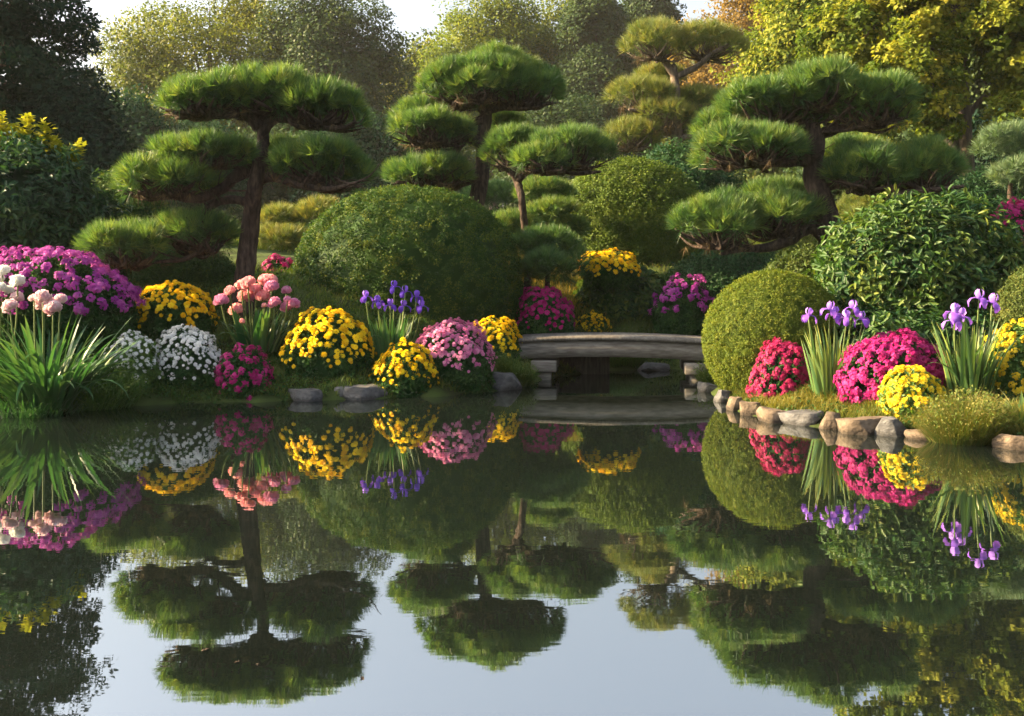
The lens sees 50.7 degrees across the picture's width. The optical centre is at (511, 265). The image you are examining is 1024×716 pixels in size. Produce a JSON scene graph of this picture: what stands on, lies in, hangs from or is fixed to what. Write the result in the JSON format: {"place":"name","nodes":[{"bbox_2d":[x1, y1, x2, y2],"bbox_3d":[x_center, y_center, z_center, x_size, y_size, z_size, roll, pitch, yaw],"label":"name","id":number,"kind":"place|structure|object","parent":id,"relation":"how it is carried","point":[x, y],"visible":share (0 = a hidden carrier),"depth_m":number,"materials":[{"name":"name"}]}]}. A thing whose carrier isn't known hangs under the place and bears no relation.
{"place":"outdoors","nodes":[
{"label":"outdoors","id":0,"kind":"place"},
{"bbox_2d":[0,0,761,206],"label":"sky","id":1,"kind":"structure","parent":0,"point":[412,15],"materials":[{"name":"white"}]},
{"bbox_2d":[200,233,817,284],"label":"slope grass","id":2,"kind":"structure","parent":0,"point":[289,247],"depth_m":20.90,"materials":[{"name":"plant"}]},
{"bbox_2d":[0,241,1023,443],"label":"ground","id":3,"kind":"structure","parent":0,"point":[264,255],"depth_m":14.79,"materials":[{"name":"plant"}]},
{"bbox_2d":[0,264,25,370],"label":"white iris","id":4,"kind":"object","parent":3,"relation":"on","point":[17,280],"visible":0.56,"depth_m":12.46,"materials":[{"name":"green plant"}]},
{"bbox_2d":[0,110,87,168],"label":"goldenrod","id":5,"kind":"object","parent":3,"relation":"on","point":[45,129],"visible":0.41,"depth_m":16.45,"materials":[{"name":"plant"}]},
{"bbox_2d":[0,388,88,417],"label":"strap grass","id":6,"kind":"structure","parent":3,"relation":"on","point":[33,411],"depth_m":11.56,"materials":[{"name":"green plant"}]},
{"bbox_2d":[0,0,108,135],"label":"cedar tree","id":7,"kind":"object","parent":3,"relation":"on","point":[25,58],"visible":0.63,"depth_m":26.06,"materials":[{"name":"green plant"}]},
{"bbox_2d":[0,125,133,264],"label":"laurel shrub","id":8,"kind":"object","parent":3,"relation":"on","point":[43,203],"visible":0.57,"depth_m":15.60,"materials":[{"name":"green plant"}]},
{"bbox_2d":[0,59,143,180],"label":"evergreen tree","id":9,"kind":"object","parent":3,"relation":"on","point":[104,148],"visible":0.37,"depth_m":26.17,"materials":[{"name":"green plant"}]},
{"bbox_2d":[0,245,146,364],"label":"phlox","id":10,"kind":"object","parent":3,"relation":"on","point":[96,294],"visible":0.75,"depth_m":13.01,"materials":[{"name":"purple plant"}]},
{"bbox_2d":[0,289,147,409],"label":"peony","id":11,"kind":"object","parent":3,"relation":"on","point":[30,373],"visible":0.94,"depth_m":11.73,"materials":[{"name":"green plant"}]},
{"bbox_2d":[46,351,147,410],"bbox_3d":[-4.735,1.300,12.318,1.250,0.683,1.112,0,0,0],"label":"ground fern","id":12,"kind":"object","parent":3,"relation":"on","point":[112,400],"visible":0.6,"depth_m":12.17,"materials":[{"name":"green plant"}]},
{"bbox_2d":[62,217,149,278],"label":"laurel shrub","id":13,"kind":"object","parent":3,"relation":"on","point":[124,272],"visible":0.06,"depth_m":15.82,"materials":[{"name":"green plant"}]},
{"bbox_2d":[84,165,171,246],"bbox_3d":[-7.141,-0.429,19.595,2.250,2.787,1.538,0,0,0],"label":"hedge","id":14,"kind":"object","parent":3,"relation":"on","point":[143,209],"visible":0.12,"depth_m":19.25,"materials":[{"name":"green plant"}]},
{"bbox_2d":[101,329,165,392],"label":"white flowers","id":15,"kind":"object","parent":3,"relation":"on","point":[145,350],"visible":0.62,"depth_m":12.76,"materials":[{"name":"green plant"}]},
{"bbox_2d":[103,83,195,210],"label":"evergreen tree","id":16,"kind":"object","parent":3,"relation":"on","point":[143,116],"visible":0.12,"depth_m":52.13,"materials":[{"name":"green plant"}]},
{"bbox_2d":[136,279,219,340],"bbox_3d":[-4.490,0.739,14.419,1.159,1.107,1.155,0,0,0],"label":"chrysanthemum","id":17,"kind":"object","parent":3,"relation":"on","point":[170,305],"visible":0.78,"depth_m":14.04,"materials":[{"name":"yellow plant"}]},
{"bbox_2d":[126,245,235,287],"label":"clipped dome","id":18,"kind":"structure","parent":3,"relation":"on","point":[199,270],"depth_m":15.70,"materials":[{"name":"green plant"}]},
{"bbox_2d":[75,0,297,136],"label":"broadleaf tree","id":19,"kind":"object","parent":3,"relation":"on","point":[152,69],"visible":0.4,"depth_m":79.35,"materials":[{"name":"green plant"}]},
{"bbox_2d":[153,324,221,391],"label":"white flowers","id":20,"kind":"object","parent":3,"relation":"on","point":[190,356],"visible":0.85,"depth_m":12.99,"materials":[{"name":"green plant"}]},
{"bbox_2d":[156,115,250,231],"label":"evergreen tree","id":21,"kind":"object","parent":3,"relation":"on","point":[239,186],"visible":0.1,"depth_m":55.95,"materials":[{"name":"green plant"}]},
{"bbox_2d":[67,56,381,317],"bbox_3d":[-3.868,-1.045,14.992,4.294,3.695,2.105,0,0,0],"label":"pine tree","id":22,"kind":"object","parent":3,"relation":"on","point":[262,102],"visible":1,"depth_m":14.60,"materials":[{"name":"green plant"}]},
{"bbox_2d":[212,342,274,400],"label":"azalea","id":23,"kind":"object","parent":3,"relation":"on","point":[241,370],"visible":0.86,"depth_m":12.90,"materials":[{"name":"pink plant"}]},
{"bbox_2d":[213,273,299,352],"bbox_3d":[-3.310,0.614,13.993,1.103,1.016,0.900,0,0,-19],"label":"peony","id":24,"kind":"object","parent":3,"relation":"on","point":[265,340],"visible":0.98,"depth_m":13.84,"materials":[{"name":"pink plant"}]},
{"bbox_2d":[222,123,309,230],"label":"evergreen tree","id":25,"kind":"object","parent":3,"relation":"on","point":[270,193],"visible":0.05,"depth_m":60.39,"materials":[{"name":"green plant"}]},
{"bbox_2d":[260,253,293,271],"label":"azalea","id":26,"kind":"object","parent":3,"relation":"on","point":[279,261],"visible":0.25,"depth_m":17.08,"materials":[{"name":"pink plant"}]},
{"bbox_2d":[257,192,343,249],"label":"dwarf pine","id":27,"kind":"object","parent":3,"relation":"on","point":[278,229],"visible":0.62,"depth_m":20.24,"materials":[{"name":"green plant"}]},
{"bbox_2d":[288,388,322,401],"bbox_3d":[-2.477,1.651,12.987,0.311,0.329,0.409,0,0,-36],"label":"stone","id":28,"kind":"object","parent":3,"relation":"on","point":[309,395],"visible":0.52,"depth_m":12.86,"materials":[{"name":"stone"}]},
{"bbox_2d":[276,306,376,380],"bbox_3d":[-2.355,1.153,13.844,1.275,1.277,1.063,0,0,0],"label":"chrysanthemum","id":29,"kind":"object","parent":3,"relation":"on","point":[322,343],"visible":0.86,"depth_m":13.50,"materials":[{"name":"yellow plant"}]},
{"bbox_2d":[246,0,422,136],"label":"broadleaf tree","id":30,"kind":"object","parent":3,"relation":"on","point":[323,39],"visible":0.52,"depth_m":77.95,"materials":[{"name":"green plant"}]},
{"bbox_2d":[285,100,419,223],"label":"evergreen tree","id":31,"kind":"object","parent":3,"relation":"on","point":[367,138],"visible":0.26,"depth_m":55.48,"materials":[{"name":"green plant"}]},
{"bbox_2d":[343,384,387,400],"bbox_3d":[-1.803,1.656,13.164,0.554,0.391,0.414,0,0,-40],"label":"stone","id":32,"kind":"object","parent":3,"relation":"on","point":[362,392],"visible":0.51,"depth_m":12.99,"materials":[{"name":"stone"}]},
{"bbox_2d":[360,280,428,361],"bbox_3d":[-1.563,0.730,13.870,0.815,1.072,0.836,0,0,33],"label":"iris clump","id":33,"kind":"object","parent":3,"relation":"on","point":[385,337],"visible":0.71,"depth_m":13.86,"materials":[{"name":"green plant"}]},
{"bbox_2d":[367,337,440,397],"bbox_3d":[-1.345,1.407,13.526,0.943,1.026,0.743,0,0,0],"label":"chrysanthemum","id":34,"kind":"object","parent":3,"relation":"on","point":[405,368],"visible":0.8,"depth_m":13.31,"materials":[{"name":"yellow plant"}]},
{"bbox_2d":[291,182,524,325],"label":"clipped dome","id":35,"kind":"structure","parent":3,"relation":"on","point":[446,256],"depth_m":16.12,"materials":[{"name":"green plant"}]},
{"bbox_2d":[371,26,447,113],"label":"broadleaf tree","id":36,"kind":"object","parent":3,"relation":"on","point":[414,55],"visible":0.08,"depth_m":103.08,"materials":[{"name":"green plant"}]},
{"bbox_2d":[357,124,491,204],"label":"evergreen tree","id":37,"kind":"object","parent":3,"relation":"on","point":[473,160],"visible":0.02,"depth_m":57.76,"materials":[{"name":"green plant"}]},
{"bbox_2d":[414,317,497,393],"bbox_3d":[-0.745,1.310,13.944,1.131,1.285,0.990,0,0,0],"label":"chrysanthemum","id":38,"kind":"object","parent":3,"relation":"on","point":[463,357],"visible":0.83,"depth_m":13.65,"materials":[{"name":"pink plant"}]},
{"bbox_2d":[376,36,569,225],"bbox_3d":[-0.684,-1.853,19.583,3.568,4.483,2.466,0,0,0],"label":"pine tree","id":39,"kind":"object","parent":3,"relation":"on","point":[480,79],"visible":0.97,"depth_m":19.04,"materials":[{"name":"green plant"}]},
{"bbox_2d":[438,176,525,211],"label":"dwarf pine","id":40,"kind":"object","parent":3,"relation":"on","point":[501,190],"visible":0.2,"depth_m":24.38,"materials":[{"name":"green plant"}]},
{"bbox_2d":[409,0,568,210],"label":"broadleaf tree","id":41,"kind":"object","parent":3,"relation":"on","point":[515,30],"visible":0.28,"depth_m":85.92,"materials":[{"name":"green plant"}]},
{"bbox_2d":[473,315,523,366],"bbox_3d":[-0.268,1.206,15.401,0.921,0.986,0.876,0,0,0],"label":"chrysanthemum","id":42,"kind":"object","parent":3,"relation":"on","point":[502,333],"visible":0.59,"depth_m":15.16,"materials":[{"name":"yellow plant"}]},
{"bbox_2d":[487,371,521,390],"bbox_3d":[-0.111,1.664,14.135,0.505,0.524,0.451,0,0,-8],"label":"stone","id":43,"kind":"object","parent":3,"relation":"on","point":[507,381],"visible":0.42,"depth_m":13.98,"materials":[{"name":"stone"}]},
{"bbox_2d":[494,350,540,386],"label":"ornamental grass","id":44,"kind":"object","parent":3,"relation":"on","point":[525,377],"depth_m":14.40,"materials":[{"name":"plant"}]},
{"bbox_2d":[486,205,553,244],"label":"evergreen shrub","id":45,"kind":"object","parent":3,"relation":"on","point":[536,223],"visible":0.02,"depth_m":24.25,"materials":[{"name":"green plant"}]},
{"bbox_2d":[491,174,594,268],"bbox_3d":[0.504,-0.794,20.522,2.254,2.038,1.722,0,0,0],"label":"dwarf pine","id":46,"kind":"object","parent":3,"relation":"on","point":[547,192],"visible":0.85,"depth_m":20.18,"materials":[{"name":"green plant"}]},
{"bbox_2d":[515,286,575,334],"bbox_3d":[0.518,0.966,16.908,1.000,1.295,1.024,0,0,0],"label":"chrysanthemum","id":47,"kind":"object","parent":3,"relation":"on","point":[547,310],"visible":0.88,"depth_m":16.59,"materials":[{"name":"pink plant"}]},
{"bbox_2d":[476,118,620,294],"bbox_3d":[0.609,-0.843,18.327,2.596,3.372,1.823,0,0,0],"label":"pine tree","id":48,"kind":"object","parent":3,"relation":"on","point":[549,152],"visible":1,"depth_m":18.06,"materials":[{"name":"green plant"}]},
{"bbox_2d":[509,222,592,288],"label":"dwarf pine","id":49,"kind":"object","parent":3,"relation":"on","point":[545,242],"visible":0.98,"depth_m":17.29,"materials":[{"name":"green plant"}]},
{"bbox_2d":[504,248,611,331],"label":"meadow grass","id":50,"kind":"structure","parent":3,"relation":"on","point":[568,296],"depth_m":18.77,"materials":[{"name":"plant"}]},
{"bbox_2d":[488,83,630,210],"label":"evergreen tree","id":51,"kind":"object","parent":3,"relation":"on","point":[563,111],"visible":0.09,"depth_m":61.16,"materials":[{"name":"green plant"}]},
{"bbox_2d":[513,0,632,78],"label":"broadleaf tree","id":52,"kind":"object","parent":3,"relation":"on","point":[552,17],"visible":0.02,"depth_m":90.67,"materials":[{"name":"grey plant"}]},
{"bbox_2d":[544,0,639,129],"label":"broadleaf tree","id":53,"kind":"object","parent":3,"relation":"on","point":[593,61],"visible":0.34,"depth_m":82.31,"materials":[{"name":"green plant"}]},
{"bbox_2d":[575,310,612,331],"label":"chrysanthemum","id":54,"kind":"object","parent":3,"relation":"on","point":[595,318],"visible":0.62,"depth_m":17.73,"materials":[{"name":"yellow plant"}]},
{"bbox_2d":[577,247,641,291],"bbox_3d":[1.633,0.075,18.308,1.115,0.762,0.858,0,0,0],"label":"chrysanthemum","id":55,"kind":"object","parent":3,"relation":"on","point":[610,268],"visible":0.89,"depth_m":18.03,"materials":[{"name":"yellow plant"}]},
{"bbox_2d":[518,332,710,380],"bbox_3d":[1.562,1.461,15.638,2.865,0.918,1.090,0,0,5],"label":"footbridge","id":56,"kind":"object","parent":3,"relation":"on","point":[589,352],"visible":0.67,"depth_m":15.21,"materials":[{"name":"stone"}]},
{"bbox_2d":[570,128,665,176],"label":"evergreen tree","id":57,"kind":"object","parent":3,"relation":"on","point":[637,154],"visible":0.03,"depth_m":62.88,"materials":[{"name":"green plant"}]},
{"bbox_2d":[572,263,665,322],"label":"leafy bush","id":58,"kind":"object","parent":3,"relation":"on","point":[627,304],"visible":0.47,"depth_m":18.25,"materials":[{"name":"green plant"}]},
{"bbox_2d":[610,357,647,367],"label":"ornamental grass","id":59,"kind":"object","parent":3,"relation":"on","point":[625,361],"depth_m":16.66,"materials":[{"name":"green plant"}]},
{"bbox_2d":[555,152,710,265],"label":"clipped dome","id":60,"kind":"structure","parent":3,"relation":"on","point":[628,206],"depth_m":21.35,"materials":[{"name":"green plant"}]},
{"bbox_2d":[619,0,688,149],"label":"conifer tree","id":61,"kind":"object","parent":3,"relation":"on","point":[636,9],"visible":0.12,"depth_m":92.25,"materials":[{"name":"green plant"}]},
{"bbox_2d":[638,362,669,370],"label":"stone","id":62,"kind":"object","parent":3,"relation":"on","point":[650,366],"visible":0.62,"depth_m":16.58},
{"bbox_2d":[598,13,751,154],"bbox_3d":[4.540,-3.769,30.305,4.472,6.428,2.754,0,0,-18],"label":"pine tree","id":63,"kind":"object","parent":3,"relation":"on","point":[674,107],"visible":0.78,"depth_m":29.80,"materials":[{"name":"green plant"}]},
{"bbox_2d":[647,273,714,335],"bbox_3d":[2.847,0.901,17.893,1.166,1.568,1.143,0,0,0],"label":"phlox","id":64,"kind":"object","parent":3,"relation":"on","point":[681,306],"visible":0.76,"depth_m":17.57,"materials":[{"name":"purple plant"}]},
{"bbox_2d":[636,135,750,244],"bbox_3d":[3.807,-1.369,23.991,3.449,2.992,3.006,0,0,0],"label":"evergreen shrub","id":65,"kind":"object","parent":3,"relation":"on","point":[676,158],"visible":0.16,"depth_m":23.35,"materials":[{"name":"green plant"}]},
{"bbox_2d":[697,381,716,391],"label":"stone","id":66,"kind":"object","parent":3,"relation":"on","point":[705,387],"visible":0.42,"depth_m":13.79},
{"bbox_2d":[654,0,785,103],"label":"broadleaf tree","id":67,"kind":"object","parent":3,"relation":"on","point":[702,74],"visible":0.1,"depth_m":77.47,"materials":[{"name":"plant"}]},
{"bbox_2d":[713,390,731,401],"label":"stone","id":68,"kind":"object","parent":3,"relation":"on","point":[721,395],"visible":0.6,"depth_m":12.81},
{"bbox_2d":[664,242,785,310],"bbox_3d":[3.874,0.312,19.179,2.612,1.451,2.172,0,0,0],"label":"evergreen shrub","id":69,"kind":"object","parent":3,"relation":"on","point":[717,271],"visible":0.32,"depth_m":18.64,"materials":[{"name":"green plant"}]},
{"bbox_2d":[726,396,742,410],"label":"stone","id":70,"kind":"object","parent":3,"relation":"on","point":[733,404],"visible":0.52,"depth_m":12.03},
{"bbox_2d":[739,401,760,415],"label":"stone","id":71,"kind":"object","parent":3,"relation":"on","point":[748,408],"visible":0.55,"depth_m":11.64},
{"bbox_2d":[710,152,796,185],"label":"evergreen tree","id":72,"kind":"object","parent":3,"relation":"on","point":[749,174],"visible":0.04,"depth_m":56.66,"materials":[{"name":"green plant"}]},
{"bbox_2d":[756,406,785,423],"bbox_3d":[2.731,1.654,11.163,0.404,0.367,0.254,0,0,11],"label":"stone","id":73,"kind":"object","parent":3,"relation":"on","point":[767,414],"visible":0.46,"depth_m":11.11,"materials":[{"name":"stone"}]},
{"bbox_2d":[701,268,843,391],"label":"clipped dome","id":74,"kind":"structure","parent":3,"relation":"on","point":[747,320],"depth_m":12.77,"materials":[{"name":"green plant"}]},
{"bbox_2d":[746,337,812,399],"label":"azalea","id":75,"kind":"object","parent":3,"relation":"on","point":[780,366],"visible":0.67,"depth_m":12.10,"materials":[{"name":"pink plant"}]},
{"bbox_2d":[761,243,819,281],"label":"evergreen shrub","id":76,"kind":"object","parent":3,"relation":"on","point":[794,260],"visible":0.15,"depth_m":16.99,"materials":[{"name":"green plant"}]},
{"bbox_2d":[778,409,823,425],"bbox_3d":[2.958,1.653,11.077,0.333,0.345,0.513,0,0,-43],"label":"stone","id":77,"kind":"object","parent":3,"relation":"on","point":[804,417],"visible":0.57,"depth_m":10.94,"materials":[{"name":"stone"}]},
{"bbox_2d":[663,52,974,259],"bbox_3d":[4.373,-0.789,15.880,4.587,4.410,2.917,0,0,0],"label":"pine tree","id":78,"kind":"object","parent":3,"relation":"on","point":[748,124],"visible":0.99,"depth_m":15.17,"materials":[{"name":"green plant"}]},
{"bbox_2d":[708,0,930,169],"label":"broadleaf tree","id":79,"kind":"object","parent":3,"relation":"on","point":[785,19],"visible":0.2,"depth_m":35.14,"materials":[{"name":"yellow plant"}]},
{"bbox_2d":[745,190,906,253],"bbox_3d":[6.600,-0.830,20.738,4.218,1.667,1.819,0,0,10],"label":"dwarf pine","id":80,"kind":"object","parent":3,"relation":"on","point":[849,203],"visible":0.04,"depth_m":20.51,"materials":[{"name":"green plant"}]},
{"bbox_2d":[818,411,840,429],"bbox_3d":[3.146,1.657,10.721,0.230,0.416,0.172,0,0,8],"label":"stone","id":81,"kind":"object","parent":3,"relation":"on","point":[828,421],"visible":0.45,"depth_m":10.67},
{"bbox_2d":[801,300,870,396],"bbox_3d":[3.541,0.894,11.745,0.927,1.048,0.905,0,0,-43],"label":"iris clump","id":82,"kind":"object","parent":3,"relation":"on","point":[825,366],"visible":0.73,"depth_m":11.61,"materials":[{"name":"green plant"}]},
{"bbox_2d":[778,127,907,238],"bbox_3d":[9.024,-1.972,28.059,4.803,3.563,4.284,0,0,0],"label":"evergreen tree","id":83,"kind":"object","parent":3,"relation":"on","point":[798,171],"visible":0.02,"depth_m":27.40,"materials":[{"name":"green plant"}]},
{"bbox_2d":[835,416,884,434],"bbox_3d":[3.364,1.655,10.469,0.437,0.389,0.389,0,0,39],"label":"stone","id":84,"kind":"object","parent":3,"relation":"on","point":[864,425],"visible":0.57,"depth_m":10.34,"materials":[{"name":"stone"}]},
{"bbox_2d":[729,380,1023,441],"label":"bank moss","id":85,"kind":"object","parent":3,"relation":"on","point":[801,395],"visible":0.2,"depth_m":11.32,"materials":[{"name":"green plant"}]},
{"bbox_2d":[832,327,947,405],"bbox_3d":[4.038,1.193,11.459,1.245,1.070,1.101,0,0,0],"label":"azalea","id":86,"kind":"object","parent":3,"relation":"on","point":[862,373],"visible":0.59,"depth_m":11.21,"materials":[{"name":"pink plant"}]},
{"bbox_2d":[874,416,906,436],"bbox_3d":[3.622,1.657,10.308,0.358,0.414,0.272,0,0,12],"label":"stone","id":87,"kind":"object","parent":3,"relation":"on","point":[889,426],"visible":0.57,"depth_m":10.21,"materials":[{"name":"stone"}]},
{"bbox_2d":[814,293,999,356],"bbox_3d":[4.847,0.971,12.976,2.815,1.265,2.525,0,0,0],"label":"undergrowth shrub","id":88,"kind":"object","parent":3,"relation":"on","point":[879,319],"visible":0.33,"depth_m":12.44,"materials":[{"name":"green plant"}]},
{"bbox_2d":[794,0,1023,177],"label":"maple tree","id":89,"kind":"object","parent":3,"relation":"on","point":[982,28],"visible":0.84,"depth_m":22.61,"materials":[{"name":"yellow leaves"},{"name":"grey bark"}]},
{"bbox_2d":[876,364,947,419],"bbox_3d":[4.012,1.402,10.850,0.711,0.814,0.693,0,0,0],"label":"chrysanthemum","id":90,"kind":"object","parent":3,"relation":"on","point":[906,388],"visible":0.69,"depth_m":10.67,"materials":[{"name":"yellow plant"}]},
{"bbox_2d":[801,183,1023,324],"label":"rhododendron","id":91,"kind":"object","parent":3,"relation":"on","point":[896,250],"visible":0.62,"depth_m":13.14,"materials":[{"name":"green plant"}]},
{"bbox_2d":[904,429,931,440],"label":"stone","id":92,"kind":"object","parent":3,"relation":"on","point":[911,434],"visible":0.27,"depth_m":10.02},
{"bbox_2d":[885,117,974,197],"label":"evergreen tree","id":93,"kind":"object","parent":3,"relation":"on","point":[908,131],"visible":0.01,"depth_m":26.69,"materials":[{"name":"green plant"}]},
{"bbox_2d":[904,385,1020,445],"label":"ornamental grass","id":94,"kind":"object","parent":3,"relation":"on","point":[960,422],"depth_m":9.76,"materials":[{"name":"plant"}]},
{"bbox_2d":[915,0,1023,121],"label":"broadleaf tree","id":95,"kind":"object","parent":3,"relation":"on","point":[979,87],"visible":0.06,"depth_m":33.42,"materials":[{"name":"green plant"}]},
{"bbox_2d":[929,289,1023,399],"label":"iris clump","id":96,"kind":"object","parent":3,"relation":"on","point":[974,369],"visible":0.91,"depth_m":10.71,"materials":[{"name":"green plant"}]},
{"bbox_2d":[935,107,1023,199],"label":"evergreen tree","id":97,"kind":"object","parent":3,"relation":"on","point":[983,160],"visible":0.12,"depth_m":25.04,"materials":[{"name":"green plant"}]},
{"bbox_2d":[939,164,1021,205],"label":"evergreen shrub","id":98,"kind":"object","parent":3,"relation":"on","point":[979,184],"visible":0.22,"depth_m":19.21,"materials":[{"name":"green plant"}]},
{"bbox_2d":[966,117,1023,205],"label":"dwarf pine","id":99,"kind":"object","parent":3,"relation":"on","point":[993,135],"visible":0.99,"depth_m":18.47,"materials":[{"name":"green plant"}]},
{"bbox_2d":[983,193,1023,215],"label":"evergreen shrub","id":100,"kind":"object","parent":3,"relation":"on","point":[996,200],"visible":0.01,"depth_m":16.70,"materials":[{"name":"green plant"}]},
{"bbox_2d":[984,317,1023,395],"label":"marigold","id":101,"kind":"object","parent":3,"relation":"on","point":[1010,375],"visible":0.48,"depth_m":10.88,"materials":[{"name":"yellow plant"}]},
{"bbox_2d":[986,265,1023,329],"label":"olive shrub","id":102,"kind":"object","parent":3,"relation":"on","point":[1012,307],"visible":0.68,"depth_m":12.47,"materials":[{"name":"green plant"}]},
{"bbox_2d":[989,390,1023,432],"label":"daylily","id":103,"kind":"object","parent":3,"relation":"on","point":[1019,417],"visible":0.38,"depth_m":9.88,"materials":[{"name":"green plant"}]},
{"bbox_2d":[990,196,1023,244],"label":"azalea","id":104,"kind":"object","parent":3,"relation":"on","point":[1016,212],"visible":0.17,"depth_m":15.67,"materials":[{"name":"pink plant"}]},
{"bbox_2d":[992,434,1023,450],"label":"stone","id":105,"kind":"object","parent":3,"relation":"on","point":[1008,442],"visible":0.56,"depth_m":9.51,"materials":[{"name":"stone"}]},
{"bbox_2d":[0,369,1023,715],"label":"water","id":106,"kind":"structure","parent":0,"point":[646,543],"depth_m":5.91,"materials":[{"name":"green liquid"}]},
{"bbox_2d":[690,360,716,384],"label":"ornamental grass","id":107,"kind":"object","parent":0,"point":[706,377],"depth_m":14.63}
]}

